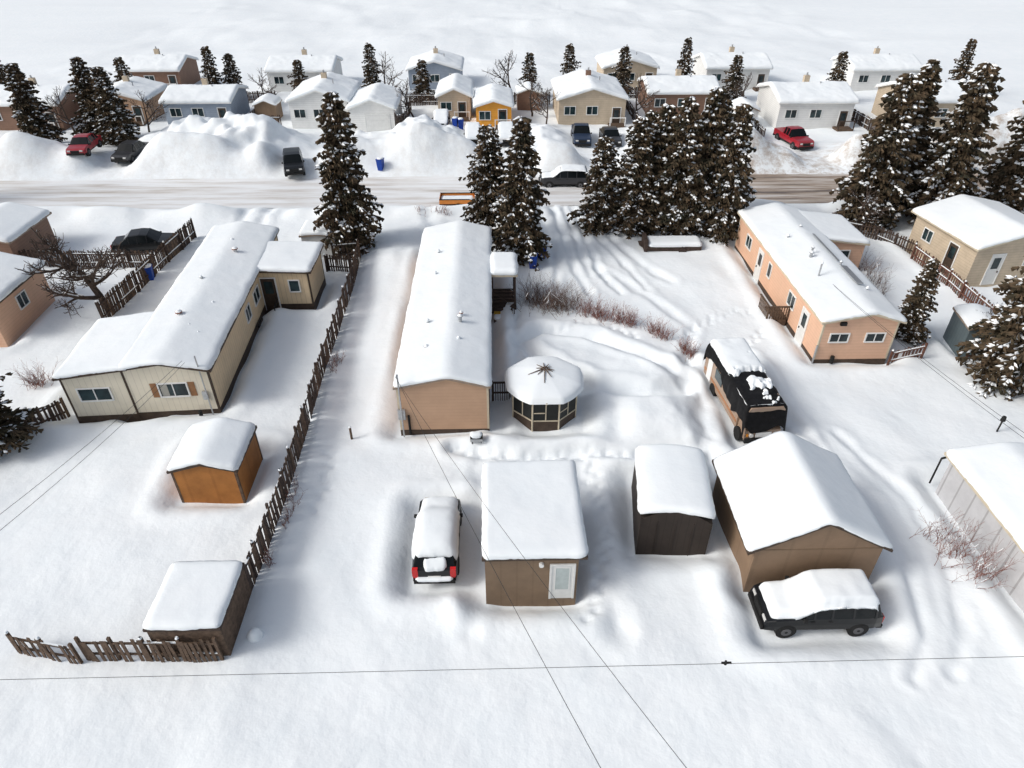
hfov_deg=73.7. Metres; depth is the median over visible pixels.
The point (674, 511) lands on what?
dark shed
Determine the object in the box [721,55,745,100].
spruce tree
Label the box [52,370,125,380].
wing roof
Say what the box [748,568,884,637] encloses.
black suv
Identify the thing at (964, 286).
wooden fence
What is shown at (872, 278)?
bare hedge
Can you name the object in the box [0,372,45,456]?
spruce tree
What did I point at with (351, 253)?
wooden fence
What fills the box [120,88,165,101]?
roof
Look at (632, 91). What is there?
wooden fence
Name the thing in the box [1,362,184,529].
service wire
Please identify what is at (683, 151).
spruce tree
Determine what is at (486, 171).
spruce tree
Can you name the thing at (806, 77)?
chimney and vents
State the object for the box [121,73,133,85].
chimney and vents
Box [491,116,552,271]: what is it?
spruce tree
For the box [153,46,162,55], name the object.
chimney and vents
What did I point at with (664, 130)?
spruce tree
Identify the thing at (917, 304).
spruce tree
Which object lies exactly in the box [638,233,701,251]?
snow covered trailer
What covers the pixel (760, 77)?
windows doors trim
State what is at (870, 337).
windows doors trim
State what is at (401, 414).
service mast and meter
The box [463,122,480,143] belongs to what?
white sedan
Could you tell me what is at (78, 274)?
bare tree
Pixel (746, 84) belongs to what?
bare tree
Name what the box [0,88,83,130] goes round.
walls
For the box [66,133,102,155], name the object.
red sedan
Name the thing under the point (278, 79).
windows doors trim
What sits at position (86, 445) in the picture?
service wire
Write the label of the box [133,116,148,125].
porch steps
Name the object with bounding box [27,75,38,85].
chimney and vents
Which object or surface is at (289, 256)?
side roof snow
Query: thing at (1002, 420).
yard light post
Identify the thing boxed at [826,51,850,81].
spruce tree
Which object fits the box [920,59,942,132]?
spruce tree
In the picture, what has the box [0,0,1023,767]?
snowy ground
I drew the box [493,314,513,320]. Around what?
step snow
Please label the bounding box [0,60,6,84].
spruce tree
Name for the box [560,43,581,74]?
spruce tree
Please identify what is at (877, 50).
chimney and vents
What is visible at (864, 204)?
bare tree
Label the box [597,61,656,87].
walls
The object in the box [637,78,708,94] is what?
roof
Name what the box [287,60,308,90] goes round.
spruce tree
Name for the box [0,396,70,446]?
wooden fence
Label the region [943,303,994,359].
slate shed
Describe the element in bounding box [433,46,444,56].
chimney and vents
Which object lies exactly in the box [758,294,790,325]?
deck
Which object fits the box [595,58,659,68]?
roof
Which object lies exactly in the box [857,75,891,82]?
windows doors trim
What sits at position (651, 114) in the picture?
spruce tree
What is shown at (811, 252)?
roof vents
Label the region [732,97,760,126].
garden shed
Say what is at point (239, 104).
walls
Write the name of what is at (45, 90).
roof snow
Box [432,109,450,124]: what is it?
dark sedan
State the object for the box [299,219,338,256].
garden shed
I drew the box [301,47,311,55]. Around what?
chimney and vents
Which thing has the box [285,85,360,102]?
roof
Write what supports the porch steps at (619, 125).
on the snowy ground
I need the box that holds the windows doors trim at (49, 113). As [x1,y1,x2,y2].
[0,112,59,127]
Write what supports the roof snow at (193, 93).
on the walls at (239, 104)
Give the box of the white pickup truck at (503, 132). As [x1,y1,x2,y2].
[496,121,512,145]
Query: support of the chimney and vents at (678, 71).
on the walls at (673, 99)
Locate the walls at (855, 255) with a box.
[833,242,864,267]
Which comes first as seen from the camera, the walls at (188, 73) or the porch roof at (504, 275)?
the porch roof at (504, 275)
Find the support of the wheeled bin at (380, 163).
on the snowy ground
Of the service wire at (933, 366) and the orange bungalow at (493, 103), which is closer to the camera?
the service wire at (933, 366)
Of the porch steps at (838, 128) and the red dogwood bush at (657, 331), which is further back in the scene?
the porch steps at (838, 128)
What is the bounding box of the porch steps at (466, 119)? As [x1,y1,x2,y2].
[454,111,469,121]
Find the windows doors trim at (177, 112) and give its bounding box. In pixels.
[169,107,226,117]
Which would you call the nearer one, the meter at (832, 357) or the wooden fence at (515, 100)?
the meter at (832, 357)
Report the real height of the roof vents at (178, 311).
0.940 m
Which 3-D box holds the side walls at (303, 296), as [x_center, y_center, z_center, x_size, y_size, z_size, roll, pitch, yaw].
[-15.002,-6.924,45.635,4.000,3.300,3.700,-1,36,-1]
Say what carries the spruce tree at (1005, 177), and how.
on the snowy ground
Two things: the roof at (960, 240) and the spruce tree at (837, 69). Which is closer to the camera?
the roof at (960, 240)
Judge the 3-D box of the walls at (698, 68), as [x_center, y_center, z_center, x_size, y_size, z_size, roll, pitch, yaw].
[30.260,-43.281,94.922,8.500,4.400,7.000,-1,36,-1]
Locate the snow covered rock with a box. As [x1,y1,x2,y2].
[247,627,263,642]
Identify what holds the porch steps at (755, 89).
on the snowy ground
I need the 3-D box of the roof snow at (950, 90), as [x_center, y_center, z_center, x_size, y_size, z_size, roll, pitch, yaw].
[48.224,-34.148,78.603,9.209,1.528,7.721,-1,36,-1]
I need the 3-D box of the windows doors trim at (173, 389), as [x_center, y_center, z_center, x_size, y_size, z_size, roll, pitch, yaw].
[-17.966,-4.392,41.812,4.293,3.480,17.293,-3,36,-4]
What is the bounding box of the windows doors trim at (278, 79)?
[273,76,305,83]
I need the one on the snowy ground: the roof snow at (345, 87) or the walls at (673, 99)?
the walls at (673, 99)
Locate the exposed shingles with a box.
[812,233,862,283]
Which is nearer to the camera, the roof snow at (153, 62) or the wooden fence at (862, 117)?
the wooden fence at (862, 117)
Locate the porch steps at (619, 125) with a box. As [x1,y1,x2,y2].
[608,117,625,127]
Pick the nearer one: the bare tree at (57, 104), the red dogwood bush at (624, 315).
the red dogwood bush at (624, 315)
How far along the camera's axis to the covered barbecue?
32.94 m
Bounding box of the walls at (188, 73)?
[121,58,200,84]
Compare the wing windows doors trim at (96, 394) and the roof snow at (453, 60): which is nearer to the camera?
the wing windows doors trim at (96, 394)
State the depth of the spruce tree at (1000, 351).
36.23 m
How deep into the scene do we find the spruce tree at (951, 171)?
51.20 m
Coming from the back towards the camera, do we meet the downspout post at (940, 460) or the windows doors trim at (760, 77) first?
the windows doors trim at (760, 77)
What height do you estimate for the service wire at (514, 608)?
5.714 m
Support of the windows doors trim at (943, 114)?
attached to the walls at (877, 109)
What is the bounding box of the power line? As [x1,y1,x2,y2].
[0,656,1023,679]
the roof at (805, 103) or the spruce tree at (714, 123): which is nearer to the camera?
the spruce tree at (714, 123)
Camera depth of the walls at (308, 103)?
75.91 m
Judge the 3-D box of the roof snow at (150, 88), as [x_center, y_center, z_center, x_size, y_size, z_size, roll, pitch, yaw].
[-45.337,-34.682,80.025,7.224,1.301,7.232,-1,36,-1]
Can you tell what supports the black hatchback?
on the snowy ground
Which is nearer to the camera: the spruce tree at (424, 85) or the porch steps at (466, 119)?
the porch steps at (466, 119)
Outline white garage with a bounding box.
[345,83,402,131]
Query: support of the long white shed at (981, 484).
on the snowy ground
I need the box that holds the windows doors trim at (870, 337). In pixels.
[734,218,899,364]
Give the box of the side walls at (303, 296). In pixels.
[258,255,323,303]
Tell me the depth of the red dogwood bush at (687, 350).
39.59 m
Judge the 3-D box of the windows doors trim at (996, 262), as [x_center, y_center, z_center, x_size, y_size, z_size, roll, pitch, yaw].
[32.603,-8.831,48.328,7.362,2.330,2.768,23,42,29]
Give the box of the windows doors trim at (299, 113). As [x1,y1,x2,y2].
[293,109,342,123]
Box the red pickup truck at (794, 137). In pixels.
[773,126,813,149]
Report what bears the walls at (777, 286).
on the snowy ground
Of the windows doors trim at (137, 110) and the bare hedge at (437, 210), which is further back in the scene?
the windows doors trim at (137, 110)
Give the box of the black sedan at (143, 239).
[110,228,180,255]
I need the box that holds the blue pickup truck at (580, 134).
[571,123,591,145]
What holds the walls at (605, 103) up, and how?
on the snowy ground
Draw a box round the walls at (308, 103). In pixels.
[288,89,358,128]
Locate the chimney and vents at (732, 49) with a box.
[729,44,742,53]
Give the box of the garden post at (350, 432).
[348,426,352,439]
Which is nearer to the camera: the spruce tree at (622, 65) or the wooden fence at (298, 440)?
the wooden fence at (298, 440)
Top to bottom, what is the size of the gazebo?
2.880 m
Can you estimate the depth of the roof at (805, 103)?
75.75 m
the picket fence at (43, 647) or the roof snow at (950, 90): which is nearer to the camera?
the picket fence at (43, 647)
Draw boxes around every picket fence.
[4,631,82,663]
[73,636,223,662]
[886,343,927,365]
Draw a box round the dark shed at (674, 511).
[631,444,715,555]
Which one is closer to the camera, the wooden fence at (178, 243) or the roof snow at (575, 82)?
the wooden fence at (178, 243)
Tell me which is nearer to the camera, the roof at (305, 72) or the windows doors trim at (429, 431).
the windows doors trim at (429, 431)
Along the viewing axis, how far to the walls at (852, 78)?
91.75 m
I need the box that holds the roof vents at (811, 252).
[787,224,868,289]
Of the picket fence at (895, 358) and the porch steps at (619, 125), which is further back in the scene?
the porch steps at (619, 125)
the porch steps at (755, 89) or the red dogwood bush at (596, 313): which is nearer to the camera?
the red dogwood bush at (596, 313)
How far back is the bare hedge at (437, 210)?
56.13 m
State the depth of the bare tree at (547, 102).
76.17 m
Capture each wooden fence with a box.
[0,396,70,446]
[18,249,158,267]
[94,217,196,317]
[242,238,360,594]
[243,114,281,124]
[247,90,272,102]
[323,253,353,271]
[330,239,358,259]
[394,99,411,125]
[405,92,437,105]
[514,92,549,104]
[624,86,724,98]
[626,100,640,119]
[754,120,765,136]
[847,219,917,253]
[851,108,875,130]
[910,243,994,309]
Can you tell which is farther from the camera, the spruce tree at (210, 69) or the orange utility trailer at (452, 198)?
the spruce tree at (210, 69)
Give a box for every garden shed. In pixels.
[252,93,282,119]
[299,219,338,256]
[515,81,541,110]
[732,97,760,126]
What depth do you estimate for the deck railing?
36.42 m
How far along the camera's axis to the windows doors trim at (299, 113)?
76.19 m
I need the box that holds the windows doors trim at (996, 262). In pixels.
[920,227,1023,284]
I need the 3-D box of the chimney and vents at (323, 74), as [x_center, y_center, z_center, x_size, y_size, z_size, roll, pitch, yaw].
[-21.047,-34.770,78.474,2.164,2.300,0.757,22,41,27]
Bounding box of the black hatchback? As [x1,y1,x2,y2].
[411,497,462,583]
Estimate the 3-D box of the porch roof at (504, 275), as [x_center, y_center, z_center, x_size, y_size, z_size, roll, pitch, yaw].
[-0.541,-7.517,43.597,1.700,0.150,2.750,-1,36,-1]
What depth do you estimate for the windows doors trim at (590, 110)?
77.81 m
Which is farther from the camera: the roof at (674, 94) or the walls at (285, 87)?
the walls at (285, 87)
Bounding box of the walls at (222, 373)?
[123,237,277,412]
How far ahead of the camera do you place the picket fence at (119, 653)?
23.71 m
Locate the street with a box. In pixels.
[0,168,991,208]
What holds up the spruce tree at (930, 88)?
on the snowy ground
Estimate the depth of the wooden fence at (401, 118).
76.25 m
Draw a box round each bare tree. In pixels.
[15,228,134,316]
[43,86,76,133]
[126,90,168,131]
[247,68,276,94]
[368,51,403,86]
[394,78,413,116]
[481,50,516,96]
[516,72,553,116]
[529,87,560,123]
[623,75,659,117]
[728,72,752,99]
[849,183,891,229]
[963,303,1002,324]
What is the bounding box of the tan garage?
[712,431,892,591]
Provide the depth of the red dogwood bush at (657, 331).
41.18 m
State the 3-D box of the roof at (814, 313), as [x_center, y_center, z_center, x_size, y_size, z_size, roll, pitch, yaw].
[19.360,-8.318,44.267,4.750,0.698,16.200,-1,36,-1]
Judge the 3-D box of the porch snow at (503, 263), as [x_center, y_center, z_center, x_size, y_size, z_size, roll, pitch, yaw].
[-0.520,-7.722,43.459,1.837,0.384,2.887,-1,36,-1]
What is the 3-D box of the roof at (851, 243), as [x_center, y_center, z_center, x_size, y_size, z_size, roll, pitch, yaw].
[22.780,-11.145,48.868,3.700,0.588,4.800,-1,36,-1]
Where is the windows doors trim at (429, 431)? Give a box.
[396,388,489,435]
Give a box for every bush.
[5,357,57,389]
[258,543,274,568]
[280,471,302,528]
[327,350,343,373]
[497,264,597,319]
[569,292,619,325]
[610,301,650,326]
[641,313,684,339]
[670,335,701,360]
[909,506,1023,591]
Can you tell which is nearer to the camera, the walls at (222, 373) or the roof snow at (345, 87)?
the walls at (222, 373)
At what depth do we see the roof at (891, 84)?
79.61 m
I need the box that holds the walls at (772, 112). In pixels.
[756,86,854,128]
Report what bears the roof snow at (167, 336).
on the walls at (222, 373)
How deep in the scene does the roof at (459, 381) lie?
32.65 m
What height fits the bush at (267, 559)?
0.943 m
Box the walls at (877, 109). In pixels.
[871,85,956,126]
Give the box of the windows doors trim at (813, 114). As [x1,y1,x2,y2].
[784,109,849,125]
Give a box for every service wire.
[1,361,181,513]
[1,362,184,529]
[397,380,600,767]
[397,381,686,767]
[834,285,1023,432]
[840,291,1021,436]
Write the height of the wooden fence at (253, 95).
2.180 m
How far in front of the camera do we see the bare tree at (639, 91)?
78.62 m
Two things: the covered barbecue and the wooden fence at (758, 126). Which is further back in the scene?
the wooden fence at (758, 126)
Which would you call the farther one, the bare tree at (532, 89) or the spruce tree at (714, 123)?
the bare tree at (532, 89)
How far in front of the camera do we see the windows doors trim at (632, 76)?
92.46 m
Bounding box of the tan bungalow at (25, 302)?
[0,252,54,346]
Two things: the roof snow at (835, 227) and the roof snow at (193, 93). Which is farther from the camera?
the roof snow at (193, 93)
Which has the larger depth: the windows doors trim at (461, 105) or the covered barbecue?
the windows doors trim at (461, 105)
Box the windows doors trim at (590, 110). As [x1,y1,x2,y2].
[564,106,621,122]
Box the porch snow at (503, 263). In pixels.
[490,252,517,274]
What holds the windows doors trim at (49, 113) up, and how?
attached to the walls at (9, 123)
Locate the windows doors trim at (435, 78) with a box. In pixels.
[412,73,452,81]
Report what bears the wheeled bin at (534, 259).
on the snowy ground
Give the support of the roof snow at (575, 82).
on the walls at (605, 103)
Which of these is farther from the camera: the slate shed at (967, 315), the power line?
the slate shed at (967, 315)
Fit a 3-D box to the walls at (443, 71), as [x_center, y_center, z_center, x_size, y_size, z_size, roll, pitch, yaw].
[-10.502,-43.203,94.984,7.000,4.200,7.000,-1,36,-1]
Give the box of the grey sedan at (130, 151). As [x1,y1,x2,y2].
[110,140,148,162]
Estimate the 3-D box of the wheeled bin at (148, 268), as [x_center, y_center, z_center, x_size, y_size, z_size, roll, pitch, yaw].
[-25.262,-7.759,47.479,0.620,1.191,0.749,-9,37,-13]
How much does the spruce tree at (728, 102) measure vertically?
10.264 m
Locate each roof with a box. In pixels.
[0,87,73,106]
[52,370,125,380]
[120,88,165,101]
[126,231,278,372]
[129,57,198,71]
[158,87,248,103]
[259,244,323,273]
[264,57,342,72]
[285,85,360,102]
[393,379,490,389]
[406,62,462,70]
[435,89,472,97]
[491,274,517,276]
[551,83,628,100]
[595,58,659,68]
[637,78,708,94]
[692,55,772,69]
[737,211,906,324]
[756,85,859,103]
[830,58,919,71]
[831,240,869,245]
[875,84,958,103]
[911,210,1023,251]
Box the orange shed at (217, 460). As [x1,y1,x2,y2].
[166,417,262,503]
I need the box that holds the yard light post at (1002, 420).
[996,416,1006,431]
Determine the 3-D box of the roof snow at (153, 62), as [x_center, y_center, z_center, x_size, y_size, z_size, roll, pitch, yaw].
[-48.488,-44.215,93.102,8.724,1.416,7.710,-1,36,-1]
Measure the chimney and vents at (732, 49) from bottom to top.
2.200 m
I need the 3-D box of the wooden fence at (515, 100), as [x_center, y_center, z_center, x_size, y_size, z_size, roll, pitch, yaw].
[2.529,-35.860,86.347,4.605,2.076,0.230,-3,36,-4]
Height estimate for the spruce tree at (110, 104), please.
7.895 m
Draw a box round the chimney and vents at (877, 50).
[873,46,889,54]
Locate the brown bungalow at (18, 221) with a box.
[0,202,56,257]
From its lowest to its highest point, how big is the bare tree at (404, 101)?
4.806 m
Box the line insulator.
[721,660,731,664]
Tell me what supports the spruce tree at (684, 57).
on the snowy ground
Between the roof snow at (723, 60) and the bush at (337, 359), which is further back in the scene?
the roof snow at (723, 60)
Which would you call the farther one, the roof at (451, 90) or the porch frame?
the roof at (451, 90)
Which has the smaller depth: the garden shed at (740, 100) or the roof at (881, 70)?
the garden shed at (740, 100)
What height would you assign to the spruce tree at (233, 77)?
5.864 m
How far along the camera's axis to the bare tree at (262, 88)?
80.64 m
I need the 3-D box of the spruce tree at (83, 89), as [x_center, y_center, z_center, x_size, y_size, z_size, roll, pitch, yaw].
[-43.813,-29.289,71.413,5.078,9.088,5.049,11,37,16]
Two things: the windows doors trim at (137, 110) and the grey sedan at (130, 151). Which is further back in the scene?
the windows doors trim at (137, 110)
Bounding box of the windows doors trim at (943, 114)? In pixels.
[934,108,948,117]
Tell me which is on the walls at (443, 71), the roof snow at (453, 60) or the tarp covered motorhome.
the roof snow at (453, 60)
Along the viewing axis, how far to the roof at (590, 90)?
76.53 m
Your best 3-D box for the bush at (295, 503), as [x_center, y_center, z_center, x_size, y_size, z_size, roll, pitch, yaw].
[-9.540,5.010,29.623,1.222,1.132,3.227,-1,36,-1]
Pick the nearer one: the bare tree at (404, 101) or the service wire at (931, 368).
the service wire at (931, 368)
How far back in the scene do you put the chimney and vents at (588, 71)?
80.14 m
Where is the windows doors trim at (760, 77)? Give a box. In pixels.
[712,73,765,86]
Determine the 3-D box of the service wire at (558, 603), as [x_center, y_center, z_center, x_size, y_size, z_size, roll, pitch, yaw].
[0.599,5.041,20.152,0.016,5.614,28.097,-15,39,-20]
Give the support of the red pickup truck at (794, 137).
on the snowy ground
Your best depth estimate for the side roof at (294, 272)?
43.04 m
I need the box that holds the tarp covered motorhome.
[702,338,787,443]
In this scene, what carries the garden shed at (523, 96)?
on the snowy ground
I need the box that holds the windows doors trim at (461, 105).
[440,101,466,116]
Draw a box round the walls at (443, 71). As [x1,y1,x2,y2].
[408,62,462,89]
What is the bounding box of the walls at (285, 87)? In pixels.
[267,59,342,91]
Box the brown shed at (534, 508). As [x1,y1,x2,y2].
[481,460,588,605]
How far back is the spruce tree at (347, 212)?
47.92 m
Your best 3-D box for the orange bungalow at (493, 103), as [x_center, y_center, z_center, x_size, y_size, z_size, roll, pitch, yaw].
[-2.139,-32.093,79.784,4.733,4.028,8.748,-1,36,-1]
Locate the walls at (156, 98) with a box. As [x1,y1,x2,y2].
[118,90,164,121]
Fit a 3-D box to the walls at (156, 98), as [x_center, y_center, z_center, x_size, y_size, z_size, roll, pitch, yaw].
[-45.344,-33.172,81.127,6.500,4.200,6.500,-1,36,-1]
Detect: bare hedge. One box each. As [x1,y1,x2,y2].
[415,203,451,214]
[858,246,893,295]
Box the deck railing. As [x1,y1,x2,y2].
[492,381,510,400]
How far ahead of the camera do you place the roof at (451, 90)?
78.88 m
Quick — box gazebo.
[504,356,583,431]
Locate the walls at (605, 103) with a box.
[553,90,625,124]
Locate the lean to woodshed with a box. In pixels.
[142,560,251,656]
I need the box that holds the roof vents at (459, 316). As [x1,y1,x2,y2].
[423,249,462,347]
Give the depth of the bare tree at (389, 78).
83.65 m
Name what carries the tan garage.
on the snowy ground
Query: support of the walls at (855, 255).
on the snowy ground
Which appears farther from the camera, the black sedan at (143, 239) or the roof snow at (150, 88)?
the roof snow at (150, 88)
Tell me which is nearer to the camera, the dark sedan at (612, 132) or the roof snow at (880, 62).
the dark sedan at (612, 132)
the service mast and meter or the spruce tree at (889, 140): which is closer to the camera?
the service mast and meter
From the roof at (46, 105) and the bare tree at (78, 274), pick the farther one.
the roof at (46, 105)
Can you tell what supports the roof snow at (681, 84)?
on the walls at (673, 99)
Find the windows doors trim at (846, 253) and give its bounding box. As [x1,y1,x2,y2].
[841,250,850,258]
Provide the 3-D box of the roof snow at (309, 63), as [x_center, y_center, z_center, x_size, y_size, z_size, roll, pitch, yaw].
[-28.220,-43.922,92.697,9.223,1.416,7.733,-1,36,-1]
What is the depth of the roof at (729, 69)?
91.22 m
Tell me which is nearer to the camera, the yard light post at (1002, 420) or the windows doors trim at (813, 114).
the yard light post at (1002, 420)
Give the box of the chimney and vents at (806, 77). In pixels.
[802,72,820,82]
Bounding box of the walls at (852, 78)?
[829,58,920,90]
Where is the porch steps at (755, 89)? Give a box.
[752,82,763,91]
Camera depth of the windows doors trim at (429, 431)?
34.49 m
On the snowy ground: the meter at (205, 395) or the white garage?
the white garage
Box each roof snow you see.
[0,84,74,105]
[52,311,154,378]
[111,76,167,100]
[114,54,197,70]
[118,221,278,369]
[158,84,248,102]
[257,241,322,271]
[264,54,342,71]
[284,72,360,101]
[393,220,491,387]
[405,49,464,69]
[434,73,473,96]
[551,68,629,99]
[595,48,659,67]
[637,75,720,93]
[693,52,772,68]
[738,202,906,321]
[757,81,859,102]
[799,210,869,243]
[831,53,922,70]
[876,80,974,102]
[913,194,1023,249]
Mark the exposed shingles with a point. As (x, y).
(852, 275)
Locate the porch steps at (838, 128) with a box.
[832,121,855,131]
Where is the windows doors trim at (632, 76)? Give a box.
[607,72,652,80]
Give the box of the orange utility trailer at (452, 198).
[439,192,474,205]
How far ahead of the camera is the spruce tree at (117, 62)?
81.95 m
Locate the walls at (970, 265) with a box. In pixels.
[906,216,1023,286]
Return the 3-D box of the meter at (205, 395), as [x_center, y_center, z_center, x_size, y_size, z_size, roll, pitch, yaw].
[-15.637,-2.455,38.182,0.660,3.800,9.576,2,36,2]
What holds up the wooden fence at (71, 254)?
on the snowy ground
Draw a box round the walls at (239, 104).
[163,88,249,124]
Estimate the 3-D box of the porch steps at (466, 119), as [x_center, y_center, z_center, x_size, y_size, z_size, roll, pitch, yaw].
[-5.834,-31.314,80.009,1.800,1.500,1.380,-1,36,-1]
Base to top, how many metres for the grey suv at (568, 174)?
1.819 m
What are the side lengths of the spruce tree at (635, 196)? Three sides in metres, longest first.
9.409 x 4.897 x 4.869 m
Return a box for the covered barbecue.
[470,431,482,443]
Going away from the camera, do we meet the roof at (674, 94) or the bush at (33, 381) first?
the bush at (33, 381)
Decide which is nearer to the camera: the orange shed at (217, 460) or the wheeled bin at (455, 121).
the orange shed at (217, 460)
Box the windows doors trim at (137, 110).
[121,106,144,120]
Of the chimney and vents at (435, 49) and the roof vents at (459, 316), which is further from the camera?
the chimney and vents at (435, 49)
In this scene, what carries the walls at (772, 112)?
on the snowy ground
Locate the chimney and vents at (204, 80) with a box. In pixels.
[201,75,212,85]
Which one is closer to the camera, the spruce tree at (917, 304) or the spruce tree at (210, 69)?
the spruce tree at (917, 304)
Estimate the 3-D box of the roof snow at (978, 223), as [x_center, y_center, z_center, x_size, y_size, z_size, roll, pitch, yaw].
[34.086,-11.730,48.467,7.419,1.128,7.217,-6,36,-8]
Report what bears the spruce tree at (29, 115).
on the snowy ground
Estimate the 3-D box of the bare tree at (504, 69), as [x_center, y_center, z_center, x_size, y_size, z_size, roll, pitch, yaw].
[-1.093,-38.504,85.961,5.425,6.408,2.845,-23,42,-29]
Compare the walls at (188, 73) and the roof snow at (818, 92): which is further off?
the walls at (188, 73)
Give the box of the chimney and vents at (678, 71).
[675,67,690,76]
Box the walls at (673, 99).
[638,80,709,114]
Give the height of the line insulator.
0.110 m
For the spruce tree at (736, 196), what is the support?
on the snowy ground
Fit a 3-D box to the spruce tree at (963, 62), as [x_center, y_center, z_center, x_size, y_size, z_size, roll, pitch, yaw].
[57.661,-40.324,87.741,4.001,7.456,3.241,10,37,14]
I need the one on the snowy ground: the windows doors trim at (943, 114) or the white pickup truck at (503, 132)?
the white pickup truck at (503, 132)
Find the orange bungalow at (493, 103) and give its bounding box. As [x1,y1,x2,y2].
[473,83,514,129]
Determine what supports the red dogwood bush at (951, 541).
on the snowy ground
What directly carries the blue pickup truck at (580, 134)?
on the snowy ground
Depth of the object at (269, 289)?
44.21 m
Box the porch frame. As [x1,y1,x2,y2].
[491,277,515,322]
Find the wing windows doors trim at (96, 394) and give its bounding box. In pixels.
[59,372,141,422]
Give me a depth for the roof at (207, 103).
76.97 m
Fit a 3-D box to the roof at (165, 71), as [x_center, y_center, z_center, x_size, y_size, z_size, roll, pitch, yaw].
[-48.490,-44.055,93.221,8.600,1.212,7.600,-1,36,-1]
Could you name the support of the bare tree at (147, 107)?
on the snowy ground
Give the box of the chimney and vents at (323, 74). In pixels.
[320,70,333,83]
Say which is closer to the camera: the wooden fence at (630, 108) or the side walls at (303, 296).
the side walls at (303, 296)
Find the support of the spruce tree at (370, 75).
on the snowy ground
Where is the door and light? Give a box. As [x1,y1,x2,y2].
[539,562,575,598]
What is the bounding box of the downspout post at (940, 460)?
[929,456,945,482]
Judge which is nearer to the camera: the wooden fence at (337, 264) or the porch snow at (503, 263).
the porch snow at (503, 263)
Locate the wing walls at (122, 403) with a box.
[61,372,136,415]
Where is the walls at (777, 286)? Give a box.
[735,219,897,359]
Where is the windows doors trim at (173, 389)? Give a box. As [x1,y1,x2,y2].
[139,237,277,420]
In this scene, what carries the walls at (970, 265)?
on the snowy ground
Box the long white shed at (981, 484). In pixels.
[935,442,1023,611]
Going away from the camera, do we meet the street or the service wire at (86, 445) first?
the service wire at (86, 445)
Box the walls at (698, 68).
[692,56,769,88]
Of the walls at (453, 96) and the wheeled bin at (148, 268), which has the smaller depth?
the wheeled bin at (148, 268)
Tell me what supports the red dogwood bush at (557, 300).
on the snowy ground
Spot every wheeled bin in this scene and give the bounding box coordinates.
[144,263,154,280]
[375,157,383,170]
[452,116,458,126]
[458,117,463,129]
[529,252,537,268]
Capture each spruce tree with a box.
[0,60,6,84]
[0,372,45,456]
[4,63,67,142]
[66,56,115,142]
[87,66,139,145]
[111,57,131,82]
[199,46,222,84]
[218,53,248,97]
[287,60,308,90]
[312,90,383,258]
[361,43,381,87]
[408,59,437,101]
[458,124,508,235]
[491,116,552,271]
[518,52,544,92]
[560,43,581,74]
[566,136,623,236]
[608,116,665,239]
[611,46,633,94]
[623,110,658,166]
[641,103,679,236]
[648,96,706,235]
[671,86,732,237]
[675,37,696,74]
[688,102,759,246]
[705,99,734,152]
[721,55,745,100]
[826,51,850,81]
[829,72,927,232]
[893,64,941,222]
[895,258,939,346]
[905,62,1004,223]
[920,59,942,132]
[948,38,977,79]
[954,256,1023,401]
[977,100,1023,213]
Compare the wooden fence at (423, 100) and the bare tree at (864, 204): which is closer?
the bare tree at (864, 204)
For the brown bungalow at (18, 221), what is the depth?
49.54 m
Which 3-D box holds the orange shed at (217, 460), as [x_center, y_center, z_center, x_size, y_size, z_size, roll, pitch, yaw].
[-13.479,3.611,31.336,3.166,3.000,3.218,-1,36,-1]
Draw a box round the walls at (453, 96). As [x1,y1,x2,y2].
[438,90,471,117]
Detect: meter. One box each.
[194,318,262,415]
[395,374,411,436]
[811,322,847,363]
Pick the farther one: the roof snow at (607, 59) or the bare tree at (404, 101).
the roof snow at (607, 59)
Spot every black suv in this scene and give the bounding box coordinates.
[281,147,305,176]
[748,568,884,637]
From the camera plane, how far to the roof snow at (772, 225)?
42.41 m
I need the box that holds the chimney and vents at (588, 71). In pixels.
[585,67,599,79]
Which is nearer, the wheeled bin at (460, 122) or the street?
the street
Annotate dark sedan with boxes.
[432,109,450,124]
[599,126,621,145]
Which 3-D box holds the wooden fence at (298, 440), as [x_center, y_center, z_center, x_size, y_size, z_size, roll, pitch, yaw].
[-10.451,-0.205,36.799,0.588,2.322,31.749,-1,36,-1]
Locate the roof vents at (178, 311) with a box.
[175,238,237,331]
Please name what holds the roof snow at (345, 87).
on the walls at (308, 103)
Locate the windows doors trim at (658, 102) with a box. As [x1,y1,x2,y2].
[654,98,706,107]
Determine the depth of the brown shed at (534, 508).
25.97 m
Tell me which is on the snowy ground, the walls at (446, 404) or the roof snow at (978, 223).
the walls at (446, 404)
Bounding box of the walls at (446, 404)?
[399,380,489,429]
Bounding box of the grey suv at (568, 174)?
[538,164,588,187]
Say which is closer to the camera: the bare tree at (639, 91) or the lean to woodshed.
the lean to woodshed
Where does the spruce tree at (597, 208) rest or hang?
on the snowy ground
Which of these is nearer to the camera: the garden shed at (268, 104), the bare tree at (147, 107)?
the bare tree at (147, 107)
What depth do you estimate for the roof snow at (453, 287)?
37.90 m
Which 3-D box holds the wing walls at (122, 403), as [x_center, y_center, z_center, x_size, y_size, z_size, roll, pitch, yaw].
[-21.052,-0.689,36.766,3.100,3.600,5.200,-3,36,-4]
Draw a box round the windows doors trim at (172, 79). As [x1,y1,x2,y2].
[123,75,177,84]
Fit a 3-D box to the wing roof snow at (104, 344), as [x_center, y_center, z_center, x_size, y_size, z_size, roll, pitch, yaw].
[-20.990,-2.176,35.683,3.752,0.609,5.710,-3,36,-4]
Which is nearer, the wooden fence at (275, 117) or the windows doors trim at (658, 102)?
the wooden fence at (275, 117)
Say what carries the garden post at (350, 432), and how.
on the snowy ground
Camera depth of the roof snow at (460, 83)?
80.94 m

